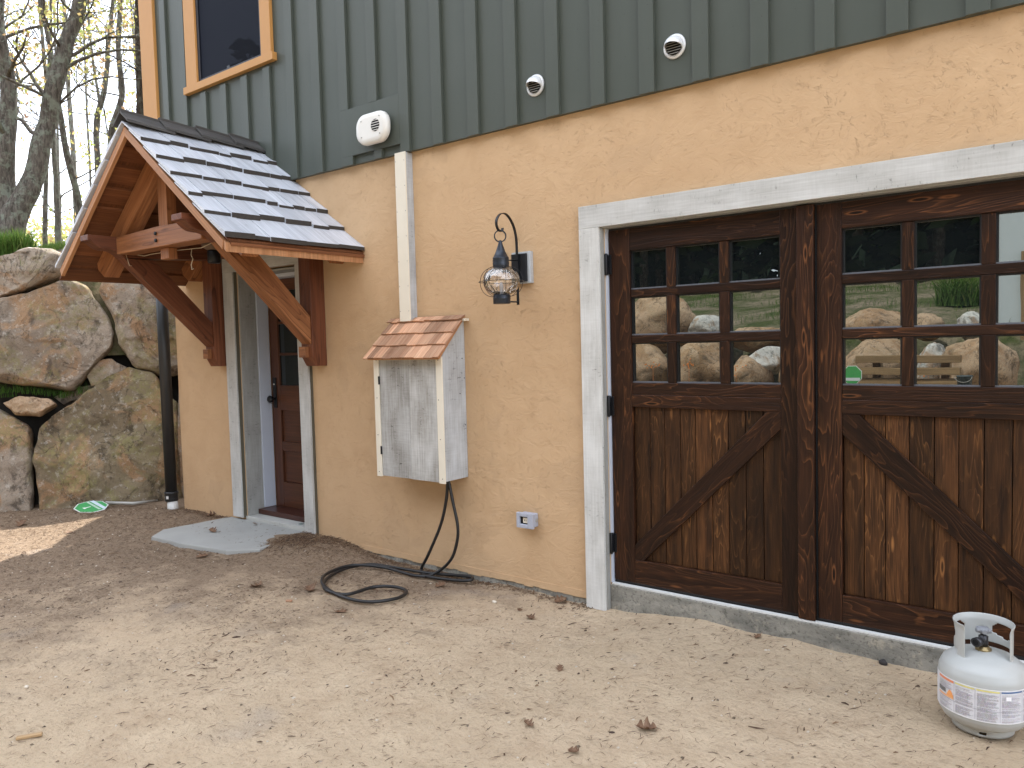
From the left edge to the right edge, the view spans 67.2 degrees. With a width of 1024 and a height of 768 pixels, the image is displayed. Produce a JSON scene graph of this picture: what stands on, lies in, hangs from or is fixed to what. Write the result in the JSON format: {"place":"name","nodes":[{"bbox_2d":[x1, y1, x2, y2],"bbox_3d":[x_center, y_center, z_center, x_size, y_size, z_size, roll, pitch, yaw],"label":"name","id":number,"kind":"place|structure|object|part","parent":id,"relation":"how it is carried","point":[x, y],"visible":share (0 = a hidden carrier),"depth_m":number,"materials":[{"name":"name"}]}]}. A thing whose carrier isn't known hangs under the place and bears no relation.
{"place":"outdoors","nodes":[
{"label":"outdoors","id":0,"kind":"place"},
{"bbox_2d":[4,0,135,246],"label":"sky","id":1,"kind":"structure","parent":0,"point":[78,100],"materials":[{"name":"white"}]},
{"bbox_2d":[38,279,125,354],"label":"hillside","id":2,"kind":"structure","parent":0,"point":[94,287],"depth_m":8.19,"materials":[{"name":"soil"}]},
{"bbox_2d":[0,226,65,263],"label":"hill grass","id":3,"kind":"structure","parent":2,"relation":"on","point":[12,242],"depth_m":8.26,"materials":[{"name":"green plant"}]},
{"bbox_2d":[25,194,82,248],"bbox_3d":[-9.759,-3.453,17.296,4.895,2.479,8.115,-3,4,-29],"label":"brush","id":4,"kind":"object","parent":2,"relation":"on","point":[51,238],"visible":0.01,"depth_m":15.21,"materials":[{"name":"yellow plant"}]},
{"bbox_2d":[8,0,110,244],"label":"thin tree","id":5,"kind":"object","parent":2,"relation":"on","point":[45,215],"visible":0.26,"depth_m":13.57,"materials":[{"name":"grey plant"}]},
{"bbox_2d":[0,0,135,211],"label":"oak tree","id":6,"kind":"object","parent":2,"relation":"on","point":[8,112],"visible":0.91,"depth_m":9.42,"materials":[{"name":"grey plant"}]},
{"bbox_2d":[5,0,134,216],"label":"thin tree","id":7,"kind":"object","parent":2,"relation":"on","point":[73,178],"visible":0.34,"depth_m":11.53,"materials":[{"name":"grey plant"}]},
{"bbox_2d":[5,0,135,231],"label":"woods","id":8,"kind":"object","parent":2,"relation":"on","point":[69,105],"visible":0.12,"depth_m":20.51,"materials":[{"name":"grey plant"}]},
{"bbox_2d":[0,0,141,237],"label":"oak tree","id":9,"kind":"object","parent":2,"relation":"on","point":[17,207],"visible":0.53,"depth_m":9.53,"materials":[{"name":"grey plant"}]},
{"bbox_2d":[8,1,134,178],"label":"thin tree","id":10,"kind":"object","parent":2,"relation":"on","point":[93,64],"visible":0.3,"depth_m":14.71,"materials":[{"name":"grey plant"}]},
{"bbox_2d":[13,0,134,172],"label":"thin tree","id":11,"kind":"object","parent":2,"relation":"on","point":[96,142],"visible":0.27,"depth_m":13.03,"materials":[{"name":"grey plant"}]},
{"bbox_2d":[15,0,135,250],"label":"thin tree","id":12,"kind":"object","parent":2,"relation":"on","point":[57,197],"visible":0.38,"depth_m":12.38,"materials":[{"name":"grey plant"}]},
{"bbox_2d":[40,0,143,114],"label":"tree","id":13,"kind":"object","parent":2,"relation":"on","point":[139,100],"visible":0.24,"depth_m":11.03,"materials":[{"name":"plant"}]},
{"bbox_2d":[70,0,135,145],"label":"thin tree","id":14,"kind":"object","parent":2,"relation":"on","point":[111,130],"visible":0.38,"depth_m":12.29,"materials":[{"name":"grey plant"}]},
{"bbox_2d":[0,355,178,504],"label":"soil","id":15,"kind":"structure","parent":0,"point":[35,423],"depth_m":8.02,"materials":[{"name":"brown soil"}]},
{"bbox_2d":[0,281,113,391],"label":"boulder","id":16,"kind":"object","parent":15,"relation":"on","point":[58,335],"visible":0.98,"depth_m":7.83,"materials":[{"name":"stone"}]},
{"bbox_2d":[0,247,60,297],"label":"boulder","id":17,"kind":"object","parent":16,"relation":"on","point":[35,269],"visible":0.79,"depth_m":7.80,"materials":[{"name":"stone"}]},
{"bbox_2d":[54,385,92,405],"bbox_3d":[-4.590,0.106,8.230,0.518,0.244,0.335,-3,4,-29],"label":"boulder","id":18,"kind":"object","parent":15,"relation":"on","point":[66,401],"visible":0.39,"depth_m":8.06,"materials":[{"name":"stone"}]},
{"bbox_2d":[99,282,177,375],"bbox_3d":[-3.976,-0.695,8.369,0.835,1.231,0.778,-3,3,-19],"label":"boulder","id":19,"kind":"object","parent":15,"relation":"on","point":[131,308],"visible":0.45,"depth_m":8.06,"materials":[{"name":"stone"}]},
{"bbox_2d":[0,498,1023,767],"bbox_3d":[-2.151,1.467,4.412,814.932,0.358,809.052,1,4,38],"label":"ground","id":20,"kind":"structure","parent":0,"point":[422,738],"depth_m":3.51,"materials":[{"name":"beige sand"}]},
{"bbox_2d":[0,409,34,511],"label":"boulder","id":21,"kind":"object","parent":20,"relation":"on","point":[17,482],"visible":0.84,"depth_m":7.55,"materials":[{"name":"stone"}]},
{"bbox_2d":[3,396,57,416],"bbox_3d":[-4.846,0.225,7.765,0.459,0.229,0.443,-3,3,-24],"label":"boulder","id":22,"kind":"object","parent":21,"relation":"on","point":[28,406],"visible":1,"depth_m":7.60,"materials":[{"name":"beige stone"}]},
{"bbox_2d":[15,520,26,525],"bbox_3d":[-4.428,1.251,6.967,0.095,0.049,0.118,0,4,32],"label":"dry leaf","id":23,"kind":"object","parent":20,"relation":"on","point":[21,522],"visible":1,"depth_m":6.97,"materials":[{"name":"brown plant"}]},
{"bbox_2d":[16,732,42,739],"bbox_3d":[-1.919,1.399,3.062,0.090,0.012,0.020,-3,3,-20],"label":"wood chip","id":24,"kind":"object","parent":20,"relation":"on","point":[27,736],"visible":1,"depth_m":3.06,"materials":[{"name":"beige wood"}]},
{"bbox_2d":[32,367,182,509],"bbox_3d":[-4.159,0.581,8.105,1.373,1.512,0.934,-2,3,-13],"label":"boulder","id":25,"kind":"object","parent":20,"relation":"on","point":[102,440],"visible":0.78,"depth_m":7.80,"materials":[{"name":"beige stone"}]},
{"bbox_2d":[0,381,87,397],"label":"ledge grass","id":26,"kind":"structure","parent":25,"relation":"on","point":[38,391],"depth_m":7.81,"materials":[{"name":"green plant"}]},
{"bbox_2d":[87,359,127,386],"bbox_3d":[-4.272,-0.120,8.185,0.371,0.301,0.380,-2,3,-13],"label":"boulder","id":27,"kind":"object","parent":25,"relation":"on","point":[101,370],"visible":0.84,"depth_m":8.03,"materials":[{"name":"stone"}]},
{"bbox_2d":[74,499,157,512],"bbox_3d":[-3.897,1.188,7.574,0.724,0.069,0.296,-2,3,-18],"label":"fallen sign","id":28,"kind":"object","parent":20,"relation":"on","point":[90,506],"visible":1,"depth_m":7.56,"materials":[{"name":"green metal"}]},
{"bbox_2d":[178,400,183,497],"bbox_3d":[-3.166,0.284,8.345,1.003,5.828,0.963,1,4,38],"label":"boulder","id":29,"kind":"object","parent":20,"relation":"on","point":[180,454],"visible":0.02,"depth_m":8.00,"materials":[{"name":"stone"}]},
{"bbox_2d":[196,553,209,556],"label":"dry leaf","id":30,"kind":"object","parent":20,"relation":"on","point":[201,555],"visible":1,"depth_m":5.67,"materials":[{"name":"brown plant"}]},
{"bbox_2d":[151,517,302,554],"bbox_3d":[-2.286,1.244,6.210,1.279,0.076,0.781,1,4,38],"label":"flagstone","id":31,"kind":"object","parent":20,"relation":"on","point":[245,532],"visible":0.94,"depth_m":6.17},
{"bbox_2d":[303,581,316,590],"bbox_3d":[-1.280,1.283,4.884,0.100,0.046,0.147,-18,7,-19],"label":"dry leaf","id":32,"kind":"object","parent":20,"relation":"on","point":[310,587],"visible":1,"depth_m":4.89,"materials":[{"name":"brown plant"}]},
{"bbox_2d":[435,581,444,586],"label":"dry leaf","id":33,"kind":"object","parent":20,"relation":"on","point":[439,583],"visible":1,"depth_m":5.02,"materials":[{"name":"brown plant"}]},
{"bbox_2d":[0,506,991,767],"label":"grit","id":34,"kind":"object","parent":20,"relation":"on","point":[388,648],"visible":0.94,"depth_m":3.73,"materials":[{"name":"stone"}]},
{"bbox_2d":[524,717,533,725],"bbox_3d":[0.067,1.332,3.040,0.041,0.024,0.051,-1,3,10],"label":"dry leaf","id":35,"kind":"object","parent":20,"relation":"on","point":[527,721],"visible":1,"depth_m":3.04,"materials":[{"name":"brown plant"}]},
{"bbox_2d":[526,613,534,619],"bbox_3d":[0.103,1.311,4.349,0.057,0.029,0.069,-1,3,17],"label":"dry leaf","id":36,"kind":"object","parent":20,"relation":"on","point":[531,616],"visible":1,"depth_m":4.36,"materials":[{"name":"brown plant"}]},
{"bbox_2d":[555,664,563,671],"bbox_3d":[0.223,1.323,3.588,0.042,0.012,0.062,-9,18,5],"label":"dry leaf","id":37,"kind":"object","parent":20,"relation":"on","point":[559,667],"visible":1,"depth_m":3.59,"materials":[{"name":"brown plant"}]},
{"bbox_2d":[555,594,566,602],"bbox_3d":[0.290,1.305,4.668,0.110,0.026,0.075,-12,23,-34],"label":"dry leaf","id":38,"kind":"object","parent":20,"relation":"on","point":[562,598],"visible":1,"depth_m":4.69,"materials":[{"name":"brown plant"}]},
{"bbox_2d":[568,745,578,751],"bbox_3d":[0.230,1.350,2.846,0.062,0.012,0.042,-11,7,40],"label":"dry leaf","id":39,"kind":"object","parent":20,"relation":"on","point":[574,749],"visible":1,"depth_m":2.85,"materials":[{"name":"brown plant"}]},
{"bbox_2d":[138,0,1023,672],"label":"house","id":40,"kind":"structure","parent":20,"relation":"on","point":[746,354],"depth_m":4.21,"materials":[{"name":"paint"}]},
{"bbox_2d":[156,298,178,509],"bbox_3d":[-3.297,-0.178,7.318,0.128,2.890,0.128,1,4,38],"label":"downspout","id":41,"kind":"object","parent":40,"relation":"attached to","point":[171,492],"visible":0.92,"depth_m":7.30,"materials":[{"name":"black plastic"}]},
{"bbox_2d":[55,108,364,365],"bbox_3d":[-2.395,-1.041,5.909,2.478,1.847,1.144,1,4,38],"label":"entrance canopy","id":42,"kind":"object","parent":40,"relation":"attached to","point":[167,188],"visible":0.97,"depth_m":5.71,"materials":[{"name":"red wood"}]},
{"bbox_2d":[126,243,210,269],"bbox_3d":[-2.539,-0.928,5.748,1.269,0.190,0.080,1,4,35],"label":"twine","id":43,"kind":"object","parent":42,"relation":"hanging from","point":[177,250],"visible":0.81,"depth_m":5.59,"materials":[{"name":"beige fabric"}]},
{"bbox_2d":[201,242,220,263],"bbox_3d":[-2.322,-1.315,5.963,0.176,0.755,0.176,1,4,38],"label":"canopy light","id":44,"kind":"object","parent":42,"relation":"hanging from","point":[213,255],"visible":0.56,"depth_m":5.94,"materials":[{"name":"black metal"}]},
{"bbox_2d":[195,0,260,80],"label":"window","id":45,"kind":"structure","parent":40,"relation":"in","point":[228,31],"depth_m":6.45,"materials":[{"name":"black glass"}]},
{"bbox_2d":[267,278,303,509],"bbox_3d":[-1.844,0.093,6.628,0.789,2.010,0.120,1,4,38],"label":"entrance door","id":46,"kind":"structure","parent":40,"relation":"in","point":[285,397],"depth_m":6.79,"materials":[{"name":"brown wood"}]},
{"bbox_2d":[356,110,389,145],"bbox_3d":[-0.956,-1.776,5.359,0.312,0.212,0.102,1,4,38],"label":"flue terminal","id":47,"kind":"object","parent":40,"relation":"attached to","point":[372,128],"visible":1,"depth_m":5.30,"materials":[{"name":"beige plastic"}]},
{"bbox_2d":[394,151,416,321],"bbox_3d":[-0.730,-1.007,5.303,0.100,1.148,0.073,1,4,38],"label":"conduit cover","id":48,"kind":"object","parent":40,"relation":"attached to","point":[405,234],"visible":0.97,"depth_m":5.27,"materials":[{"name":"beige paint"}]},
{"bbox_2d":[362,315,468,483],"bbox_3d":[-0.641,0.092,5.169,0.706,1.087,0.304,1,4,38],"label":"hose cabinet","id":49,"kind":"object","parent":40,"relation":"attached to","point":[420,397],"visible":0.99,"depth_m":5.07,"materials":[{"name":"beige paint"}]},
{"bbox_2d":[320,481,473,603],"bbox_3d":[-0.837,0.980,5.032,0.896,0.692,0.830,1,4,38],"label":"hose","id":50,"kind":"object","parent":49,"relation":"hanging from","point":[424,574],"visible":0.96,"depth_m":5.12,"materials":[{"name":"black rubber"}]},
{"bbox_3d":[-0.683,0.237,5.129,0.531,0.796,0.016,1,4,38],"label":"cabinet door","id":51,"kind":"part","parent":49,"relation":"part of","materials":[{"name":"grey wood"}]},
{"bbox_2d":[479,213,533,304],"bbox_3d":[-0.043,-0.750,4.615,0.272,0.544,0.351,1,4,38],"label":"wall lantern","id":52,"kind":"object","parent":40,"relation":"attached to","point":[520,269],"depth_m":4.65,"materials":[{"name":"black metal"}]},
{"bbox_2d":[516,511,537,529],"bbox_3d":[0.098,0.846,4.800,0.126,0.096,0.072,1,4,38],"label":"weatherproof outlet","id":53,"kind":"object","parent":40,"relation":"attached to","point":[526,520],"visible":1,"depth_m":4.78,"materials":[{"name":"grey plastic"}]},
{"bbox_2d":[526,74,543,96],"bbox_3d":[0.120,-1.771,4.549,0.128,0.128,0.069,1,4,38],"label":"hooded vent","id":54,"kind":"object","parent":40,"relation":"attached to","point":[535,84],"visible":1,"depth_m":4.55,"materials":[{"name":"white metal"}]},
{"bbox_2d":[663,34,685,58],"bbox_3d":[0.831,-1.762,4.000,0.128,0.128,0.069,1,4,38],"label":"hooded vent","id":55,"kind":"object","parent":40,"relation":"attached to","point":[674,46],"visible":1,"depth_m":4.01,"materials":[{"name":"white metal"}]},
{"bbox_2d":[604,204,818,620],"bbox_3d":[1.031,0.145,4.114,1.166,2.035,0.087,1,4,38],"label":"garage door","id":56,"kind":"structure","parent":40,"relation":"in","point":[715,437],"depth_m":4.08,"materials":[{"name":"brown wood"}]},
{"bbox_2d":[817,179,1023,656],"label":"garage door","id":57,"kind":"structure","parent":40,"relation":"in","point":[902,415],"depth_m":3.49,"materials":[{"name":"brown wood"}]},
{"bbox_2d":[634,716,661,729],"bbox_3d":[0.527,1.324,2.991,0.069,0.036,0.082,-4,4,-38],"label":"dry leaf","id":58,"kind":"object","parent":20,"relation":"on","point":[647,725],"visible":1,"depth_m":3.01,"materials":[{"name":"brown plant"}]},
{"bbox_2d":[937,612,1023,738],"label":"propane tank","id":59,"kind":"object","parent":20,"relation":"on","point":[980,684],"visible":1,"depth_m":2.88,"materials":[{"name":"white metal"}]},
{"bbox_2d":[878,659,887,665],"bbox_3d":[1.725,1.294,3.579,0.032,0.033,0.036,-2,3,-6],"label":"pebble","id":60,"kind":"object","parent":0,"point":[883,662],"visible":1,"depth_m":3.57,"materials":[{"name":"grey stone"}]}
]}

